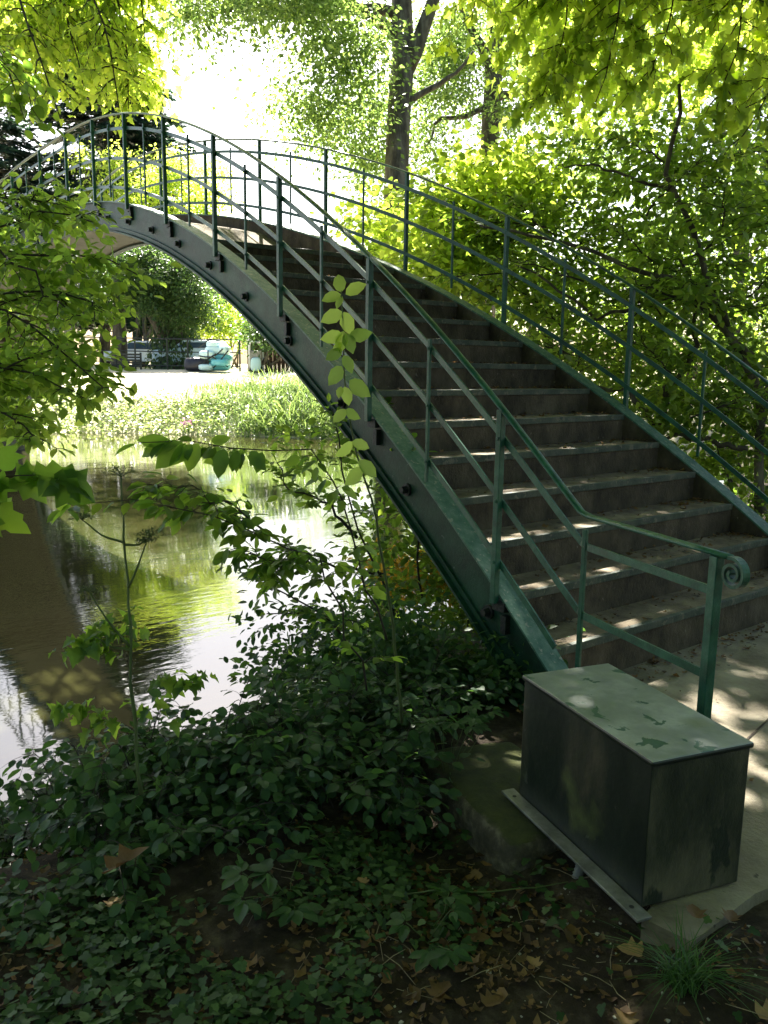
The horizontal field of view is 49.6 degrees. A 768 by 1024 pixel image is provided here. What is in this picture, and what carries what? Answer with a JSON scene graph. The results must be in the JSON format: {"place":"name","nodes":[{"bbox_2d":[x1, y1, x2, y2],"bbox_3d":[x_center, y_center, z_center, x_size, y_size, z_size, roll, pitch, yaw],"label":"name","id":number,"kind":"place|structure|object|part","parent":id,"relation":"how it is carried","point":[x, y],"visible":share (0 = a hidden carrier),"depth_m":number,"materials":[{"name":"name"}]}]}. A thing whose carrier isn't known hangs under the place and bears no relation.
{"place":"outdoors","nodes":[
{"label":"outdoors","id":0,"kind":"place"},
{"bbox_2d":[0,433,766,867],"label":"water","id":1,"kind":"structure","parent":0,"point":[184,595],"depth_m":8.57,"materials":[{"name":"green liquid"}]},
{"bbox_2d":[0,362,767,1023],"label":"ground","id":2,"kind":"structure","parent":0,"point":[186,878],"depth_m":2.68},
{"bbox_2d":[0,46,75,142],"bbox_3d":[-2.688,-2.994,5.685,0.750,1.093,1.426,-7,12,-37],"label":"hornbeam tree","id":3,"kind":"object","parent":2,"relation":"on","point":[15,105],"visible":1,"depth_m":5.50,"materials":[{"name":"green plant"}]},
{"bbox_2d":[0,102,86,332],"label":"conifer tree","id":4,"kind":"object","parent":2,"relation":"on","point":[9,149],"visible":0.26,"depth_m":54.05,"materials":[{"name":"green plant"}]},
{"bbox_2d":[0,445,95,536],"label":"maple branch","id":5,"kind":"object","parent":2,"relation":"on","point":[40,482],"visible":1,"depth_m":2.00,"materials":[{"name":"green plant"}]},
{"bbox_2d":[0,170,185,457],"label":"hornbeam tree","id":6,"kind":"object","parent":2,"relation":"on","point":[37,383],"visible":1,"depth_m":4.34,"materials":[{"name":"green plant"}]},
{"bbox_2d":[0,0,190,138],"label":"plane tree","id":7,"kind":"object","parent":2,"relation":"on","point":[46,36],"visible":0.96,"depth_m":12.24,"materials":[{"name":"green plant"}]},
{"bbox_2d":[53,260,158,367],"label":"lime tree","id":8,"kind":"object","parent":2,"relation":"on","point":[117,330],"visible":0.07,"depth_m":43.64,"materials":[{"name":"green plant"}]},
{"bbox_2d":[0,727,223,866],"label":"bramble thicket","id":9,"kind":"object","parent":2,"relation":"on","point":[46,810],"visible":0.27,"depth_m":3.46,"materials":[{"name":"green plant"}]},
{"bbox_2d":[1,55,232,363],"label":"conifer tree","id":10,"kind":"object","parent":2,"relation":"on","point":[134,137],"visible":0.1,"depth_m":58.81,"materials":[{"name":"green plant"}]},
{"bbox_2d":[120,352,141,368],"bbox_3d":[-11.847,-7.078,38.965,1.000,0.780,0.130,1,10,0],"label":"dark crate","id":11,"kind":"object","parent":2,"relation":"on","point":[136,356],"visible":0.84,"depth_m":38.90,"materials":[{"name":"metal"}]},
{"bbox_2d":[83,93,180,361],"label":"conifer tree","id":12,"kind":"object","parent":2,"relation":"on","point":[98,324],"depth_m":65.52,"materials":[{"name":"green plant"}]},
{"bbox_2d":[104,341,160,362],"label":"parked car","id":13,"kind":"object","parent":2,"relation":"on","point":[139,347],"visible":0.05,"depth_m":50.99,"materials":[{"name":"white paint"}]},
{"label":"window","id":14,"kind":"part","parent":13,"relation":"part of","materials":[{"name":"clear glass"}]},
{"bbox_2d":[47,465,218,794],"bbox_3d":[-0.826,0.389,2.745,0.571,1.072,0.344,0,10,-7],"label":"hogweed plant","id":15,"kind":"object","parent":2,"relation":"on","point":[87,644],"visible":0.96,"depth_m":2.74,"materials":[{"name":"green plant"}]},
{"bbox_2d":[40,139,255,366],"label":"broadleaf tree","id":16,"kind":"object","parent":2,"relation":"on","point":[197,190],"visible":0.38,"depth_m":51.30,"materials":[{"name":"green plant"}]},
{"bbox_2d":[81,337,247,370],"bbox_3d":[-10.354,-7.442,39.394,7.928,1.625,0.085,1,10,0],"label":"bar fence","id":17,"kind":"object","parent":2,"relation":"on","point":[167,351],"visible":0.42,"depth_m":39.34,"materials":[{"name":"metal"}]},
{"bbox_2d":[103,245,234,368],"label":"lime tree","id":18,"kind":"object","parent":2,"relation":"on","point":[179,311],"visible":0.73,"depth_m":41.62,"materials":[{"name":"green plant"}]},
{"bbox_2d":[0,633,340,867],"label":"bramble thicket","id":19,"kind":"object","parent":2,"relation":"on","point":[94,770],"visible":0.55,"depth_m":3.58,"materials":[{"name":"green plant"}]},
{"bbox_2d":[0,706,357,950],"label":"bramble thicket","id":20,"kind":"object","parent":2,"relation":"on","point":[161,843],"visible":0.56,"depth_m":3.09,"materials":[{"name":"green plant"}]},
{"bbox_2d":[102,844,149,873],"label":"fallen leaf","id":21,"kind":"object","parent":20,"relation":"on","point":[125,854],"visible":1,"depth_m":2.77,"materials":[{"name":"brown plant"}]},
{"bbox_2d":[180,417,191,432],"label":"pink flowers","id":22,"kind":"object","parent":2,"relation":"on","point":[184,424],"visible":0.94,"depth_m":26.89,"materials":[{"name":"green plant"}]},
{"bbox_2d":[30,384,344,438],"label":"bank weeds","id":23,"kind":"object","parent":2,"relation":"on","point":[148,413],"visible":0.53,"depth_m":27.44,"materials":[{"name":"green plant"}]},
{"bbox_2d":[152,340,232,367],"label":"parked car","id":24,"kind":"object","parent":2,"relation":"on","point":[195,344],"visible":0.29,"depth_m":43.03,"materials":[{"name":"blue paint"}]},
{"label":"window","id":25,"kind":"part","parent":24,"relation":"part of","materials":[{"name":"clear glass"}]},
{"bbox_2d":[84,377,308,400],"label":"meadow grass","id":26,"kind":"structure","parent":2,"relation":"on","point":[239,386],"depth_m":31.50,"materials":[{"name":"green plant"}]},
{"bbox_2d":[184,357,209,370],"bbox_3d":[-8.512,-6.734,37.953,1.180,0.667,0.855,0,10,-2],"label":"dark tarpaulin","id":27,"kind":"object","parent":2,"relation":"on","point":[191,363],"visible":0.74,"depth_m":37.57,"materials":[{"name":"blue plastic"}]},
{"bbox_2d":[198,338,232,370],"bbox_3d":[-7.680,-7.171,37.950,1.462,1.456,1.423,1,10,-1],"label":"boat stack","id":28,"kind":"object","parent":2,"relation":"on","point":[215,353],"visible":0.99,"depth_m":37.51,"materials":[{"name":"teal plastic"}]},
{"bbox_2d":[189,290,250,367],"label":"broadleaf tree","id":29,"kind":"object","parent":2,"relation":"on","point":[226,330],"visible":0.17,"depth_m":53.41,"materials":[{"name":"green plant"}]},
{"bbox_2d":[47,471,406,690],"bbox_3d":[-0.426,0.269,2.561,1.105,0.890,0.365,-7,12,-37],"label":"elm branch","id":30,"kind":"object","parent":2,"relation":"on","point":[269,566],"visible":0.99,"depth_m":2.50,"materials":[{"name":"green plant"}]},
{"bbox_2d":[115,434,387,639],"bbox_3d":[-0.261,0.145,2.505,1.011,0.788,0.277,-9,14,-44],"label":"elm branch","id":31,"kind":"object","parent":2,"relation":"on","point":[166,452],"visible":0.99,"depth_m":2.23,"materials":[{"name":"green plant"}]},
{"bbox_2d":[226,309,280,371],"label":"laurel bush","id":32,"kind":"object","parent":2,"relation":"on","point":[253,334],"visible":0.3,"depth_m":37.21,"materials":[{"name":"green plant"}]},
{"bbox_2d":[248,341,263,371],"bbox_3d":[-5.748,-6.952,37.204,0.700,1.367,0.497,1,10,0],"label":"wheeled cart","id":33,"kind":"object","parent":2,"relation":"on","point":[254,362],"visible":0.95,"depth_m":37.14,"materials":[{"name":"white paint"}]},
{"bbox_2d":[175,366,340,437],"bbox_3d":[-2.743,-3.795,27.881,9.786,2.302,6.252,2,10,7],"label":"reed bed","id":34,"kind":"object","parent":2,"relation":"on","point":[274,386],"visible":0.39,"depth_m":27.81,"materials":[{"name":"green plant"}]},
{"bbox_2d":[120,660,399,852],"bbox_3d":[-0.554,1.221,3.917,1.522,1.048,1.776,0,10,-6],"label":"bramble thicket","id":35,"kind":"object","parent":2,"relation":"on","point":[269,746],"visible":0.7,"depth_m":3.47,"materials":[{"name":"green plant"}]},
{"bbox_2d":[248,340,292,372],"bbox_3d":[-3.987,-7.197,38.437,4.560,1.667,0.080,1,10,0],"label":"board fence","id":36,"kind":"object","parent":2,"relation":"on","point":[281,365],"visible":0.03,"depth_m":38.46,"materials":[{"name":"brown wood"}]},
{"bbox_2d":[218,849,326,926],"bbox_3d":[-0.351,1.272,2.780,0.414,0.148,0.372,-7,12,-37],"label":"ground elder","id":37,"kind":"object","parent":2,"relation":"on","point":[233,898],"visible":0.97,"depth_m":2.73,"materials":[{"name":"green plant"}]},
{"bbox_2d":[128,645,461,779],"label":"bramble thicket","id":38,"kind":"object","parent":2,"relation":"on","point":[417,676],"visible":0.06,"depth_m":4.38,"materials":[{"name":"green plant"}]},
{"bbox_2d":[108,666,484,845],"bbox_3d":[-0.345,1.105,3.814,1.532,0.490,1.484,1,10,-2],"label":"bramble thicket","id":39,"kind":"object","parent":2,"relation":"on","point":[359,794],"visible":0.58,"depth_m":3.35,"materials":[{"name":"green plant"}]},
{"bbox_2d":[124,0,539,256],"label":"plane tree","id":40,"kind":"object","parent":2,"relation":"on","point":[409,47],"visible":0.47,"depth_m":26.18,"materials":[{"name":"green plant"}]},
{"bbox_2d":[230,393,477,692],"bbox_3d":[-0.030,0.322,5.707,2.007,2.445,1.779,-1,10,-13],"label":"elm bush","id":41,"kind":"object","parent":2,"relation":"on","point":[400,548],"visible":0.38,"depth_m":5.39,"materials":[{"name":"green plant"}]},
{"bbox_2d":[320,275,402,723],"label":"sapling shoot","id":42,"kind":"object","parent":2,"relation":"on","point":[348,340],"visible":1,"depth_m":2.75,"materials":[{"name":"green plant"}]},
{"bbox_2d":[0,887,765,1023],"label":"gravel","id":43,"kind":"structure","parent":2,"relation":"on","point":[521,1016],"depth_m":2.51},
{"bbox_2d":[249,619,517,757],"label":"bramble thicket","id":44,"kind":"object","parent":2,"relation":"on","point":[429,679],"visible":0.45,"depth_m":4.01,"materials":[{"name":"green plant"}]},
{"bbox_2d":[0,112,767,718],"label":"footbridge","id":45,"kind":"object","parent":2,"relation":"on","point":[272,284],"visible":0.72,"depth_m":6.06,"materials":[{"name":"green paint"}]},
{"bbox_2d":[0,758,767,1023],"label":"ivy carpet","id":46,"kind":"object","parent":2,"relation":"on","point":[219,1000],"visible":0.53,"depth_m":2.64,"materials":[{"name":"green plant"}]},
{"bbox_2d":[43,935,61,949],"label":"fallen leaf","id":47,"kind":"object","parent":46,"relation":"on","point":[56,942],"visible":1,"depth_m":2.62,"materials":[{"name":"brown plant"}]},
{"bbox_2d":[102,895,123,907],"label":"fallen leaf","id":48,"kind":"object","parent":46,"relation":"on","point":[110,901],"visible":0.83,"depth_m":2.80,"materials":[{"name":"beige plant"}]},
{"bbox_2d":[357,877,369,882],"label":"fallen leaf","id":49,"kind":"object","parent":46,"relation":"on","point":[362,880],"visible":1,"depth_m":2.93,"materials":[{"name":"brown plant"}]},
{"bbox_2d":[617,936,643,956],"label":"fallen leaf","id":50,"kind":"object","parent":46,"relation":"on","point":[628,952],"visible":0.79,"depth_m":2.49,"materials":[{"name":"brown plant"}]},
{"bbox_2d":[0,248,767,1023],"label":"leaf litter","id":51,"kind":"object","parent":2,"relation":"on","point":[476,960],"visible":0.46,"depth_m":2.62,"materials":[{"name":"brown plant"}]},
{"bbox_2d":[755,998,767,1019],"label":"fallen leaf","id":52,"kind":"object","parent":51,"relation":"on","point":[759,1009],"visible":1,"depth_m":2.25,"materials":[{"name":"plant"}]},
{"bbox_2d":[0,842,767,1023],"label":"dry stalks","id":53,"kind":"object","parent":2,"relation":"on","point":[611,985],"visible":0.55,"depth_m":2.56,"materials":[{"name":"brown plant"}]},
{"bbox_2d":[281,619,519,714],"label":"sedge tuft","id":54,"kind":"object","parent":2,"relation":"on","point":[385,665],"visible":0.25,"depth_m":4.36,"materials":[{"name":"green plant"}]},
{"bbox_2d":[219,580,584,737],"bbox_3d":[0.073,0.845,4.869,2.235,1.048,1.414,2,10,8],"label":"privet bush","id":55,"kind":"object","parent":2,"relation":"on","point":[410,650],"visible":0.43,"depth_m":4.61,"materials":[{"name":"green plant"}]},
{"bbox_2d":[344,531,459,636],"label":"amber shrub","id":56,"kind":"object","parent":2,"relation":"on","point":[401,569],"visible":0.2,"depth_m":6.56,"materials":[{"name":"green plant"}]},
{"bbox_2d":[293,643,523,737],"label":"bramble thicket","id":57,"kind":"object","parent":2,"relation":"on","point":[316,696],"visible":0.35,"depth_m":4.11,"materials":[{"name":"green plant"}]},
{"bbox_2d":[369,560,479,663],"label":"privet bush","id":58,"kind":"object","parent":2,"relation":"on","point":[433,584],"visible":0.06,"depth_m":6.04,"materials":[{"name":"green plant"}]},
{"bbox_2d":[385,883,475,971],"bbox_3d":[0.144,1.333,2.650,0.286,0.127,0.449,2,10,4],"label":"ground elder","id":59,"kind":"object","parent":2,"relation":"on","point":[439,957],"visible":0.98,"depth_m":2.63,"materials":[{"name":"green plant"}]},
{"bbox_2d":[424,980,451,996],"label":"fallen leaf","id":60,"kind":"object","parent":2,"relation":"on","point":[435,988],"visible":1,"depth_m":2.44,"materials":[{"name":"brown plant"}]},
{"bbox_2d":[393,682,502,770],"bbox_3d":[0.251,0.992,3.564,0.494,0.422,0.367,4,11,20],"label":"ground elder","id":61,"kind":"object","parent":2,"relation":"on","point":[479,724],"visible":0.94,"depth_m":3.50,"materials":[{"name":"green plant"}]},
{"bbox_2d":[309,101,613,328],"bbox_3d":[0.886,-2.074,11.910,4.160,6.485,4.764,-7,12,-37],"label":"hazel shrub","id":62,"kind":"object","parent":2,"relation":"on","point":[489,170],"visible":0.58,"depth_m":10.27,"materials":[{"name":"green plant"}]},
{"bbox_2d":[469,926,489,941],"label":"fallen leaf","id":63,"kind":"object","parent":2,"relation":"on","point":[479,935],"visible":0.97,"depth_m":2.71,"materials":[{"name":"brown plant"}]},
{"bbox_2d":[407,882,566,894],"bbox_3d":[0.374,1.314,2.879,0.620,0.043,0.061,0,10,-4],"label":"fallen stick","id":64,"kind":"object","parent":2,"relation":"on","point":[489,891],"visible":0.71,"depth_m":2.87,"materials":[{"name":"wood"}]},
{"bbox_2d":[479,989,502,1006],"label":"fallen leaf","id":65,"kind":"object","parent":2,"relation":"on","point":[488,999],"visible":1,"depth_m":2.40,"materials":[{"name":"brown plant"}]},
{"bbox_2d":[422,742,572,875],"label":"stone block","id":66,"kind":"structure","parent":2,"relation":"on","point":[507,835],"depth_m":3.30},
{"bbox_2d":[412,206,602,335],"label":"broadleaf tree","id":67,"kind":"object","parent":2,"relation":"on","point":[509,318],"visible":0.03,"depth_m":47.37,"materials":[{"name":"green plant"}]},
{"bbox_2d":[525,955,542,966],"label":"fallen leaf","id":68,"kind":"object","parent":2,"relation":"on","point":[532,960],"visible":1,"depth_m":2.58,"materials":[{"name":"brown plant"}]},
{"bbox_2d":[330,394,767,589],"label":"riverside shrub","id":69,"kind":"object","parent":2,"relation":"on","point":[741,488],"visible":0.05,"depth_m":8.27,"materials":[{"name":"green plant"}]},
{"bbox_2d":[540,920,566,929],"bbox_3d":[0.594,1.361,2.722,0.166,0.015,0.029,4,11,19],"label":"fallen stick","id":70,"kind":"object","parent":2,"relation":"on","point":[544,922],"visible":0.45,"depth_m":2.73,"materials":[{"name":"brown wood"}]},
{"bbox_2d":[369,0,767,317],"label":"plane tree","id":71,"kind":"object","parent":2,"relation":"on","point":[496,107],"visible":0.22,"depth_m":30.79,"materials":[{"name":"green plant"}]},
{"bbox_2d":[566,924,580,934],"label":"fallen leaf","id":72,"kind":"object","parent":2,"relation":"on","point":[571,928],"visible":0.9,"depth_m":2.68,"materials":[{"name":"brown plant"}]},
{"bbox_2d":[392,75,767,513],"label":"hazel shrub","id":73,"kind":"object","parent":2,"relation":"on","point":[697,294],"visible":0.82,"depth_m":8.70,"materials":[{"name":"green plant"}]},
{"bbox_2d":[424,0,767,186],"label":"maple tree","id":74,"kind":"object","parent":2,"relation":"on","point":[712,45],"visible":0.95,"depth_m":8.86,"materials":[{"name":"green plant"}]},
{"bbox_2d":[614,1007,638,1023],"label":"fallen leaf","id":75,"kind":"object","parent":2,"relation":"on","point":[624,1018],"visible":1,"depth_m":2.30,"materials":[{"name":"plant"}]},
{"bbox_2d":[543,111,767,379],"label":"broadleaf tree","id":76,"kind":"object","parent":2,"relation":"on","point":[591,177],"visible":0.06,"depth_m":34.63,"materials":[{"name":"green plant"}]},
{"bbox_2d":[569,7,749,483],"bbox_3d":[6.515,-7.482,18.079,6.649,15.106,8.750,-7,12,-37],"label":"background tree","id":77,"kind":"object","parent":2,"relation":"on","point":[738,282],"visible":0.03,"depth_m":16.13,"materials":[{"name":"green plant"}]},
{"bbox_2d":[589,907,767,1023],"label":"grass tuft","id":78,"kind":"object","parent":2,"relation":"on","point":[676,975],"visible":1,"depth_m":2.35,"materials":[{"name":"green plant"}]},
{"bbox_2d":[0,0,767,371],"label":"sky","id":79,"kind":"structure","parent":0,"point":[205,90],"materials":[{"name":"white"}]},
{"bbox_2d":[621,621,767,950],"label":"pavement","id":80,"kind":"structure","parent":0,"point":[740,695],"depth_m":3.76,"materials":[{"name":"concrete"}]},
{"bbox_2d":[501,663,753,922],"bbox_3d":[0.838,0.934,2.979,0.453,0.502,0.845,-3,11,-21],"label":"metal cabinet","id":81,"kind":"object","parent":80,"relation":"on","point":[633,788],"visible":1,"depth_m":2.73,"materials":[{"name":"metal"}]},
{"bbox_2d":[572,853,588,878],"bbox_3d":[0.666,1.353,2.922,0.057,0.353,0.172,10,13,41],"label":"conduit pipe","id":82,"kind":"object","parent":81,"relation":"attached to","point":[577,872],"visible":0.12,"depth_m":2.93,"materials":[{"name":"grey plastic"}]},
{"bbox_2d":[685,904,706,917],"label":"fallen leaf","id":83,"kind":"object","parent":80,"relation":"on","point":[693,910],"visible":1,"depth_m":2.48,"materials":[{"name":"brown plant"}]},
{"bbox_2d":[721,907,741,920],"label":"fallen leaf","id":84,"kind":"object","parent":80,"relation":"on","point":[731,915],"visible":1,"depth_m":2.57,"materials":[{"name":"brown plant"}]},
{"bbox_2d":[746,719,767,738],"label":"pavement joint","id":85,"kind":"object","parent":80,"relation":"on","point":[756,730],"depth_m":3.95,"materials":[{"name":"concrete"}]}
]}

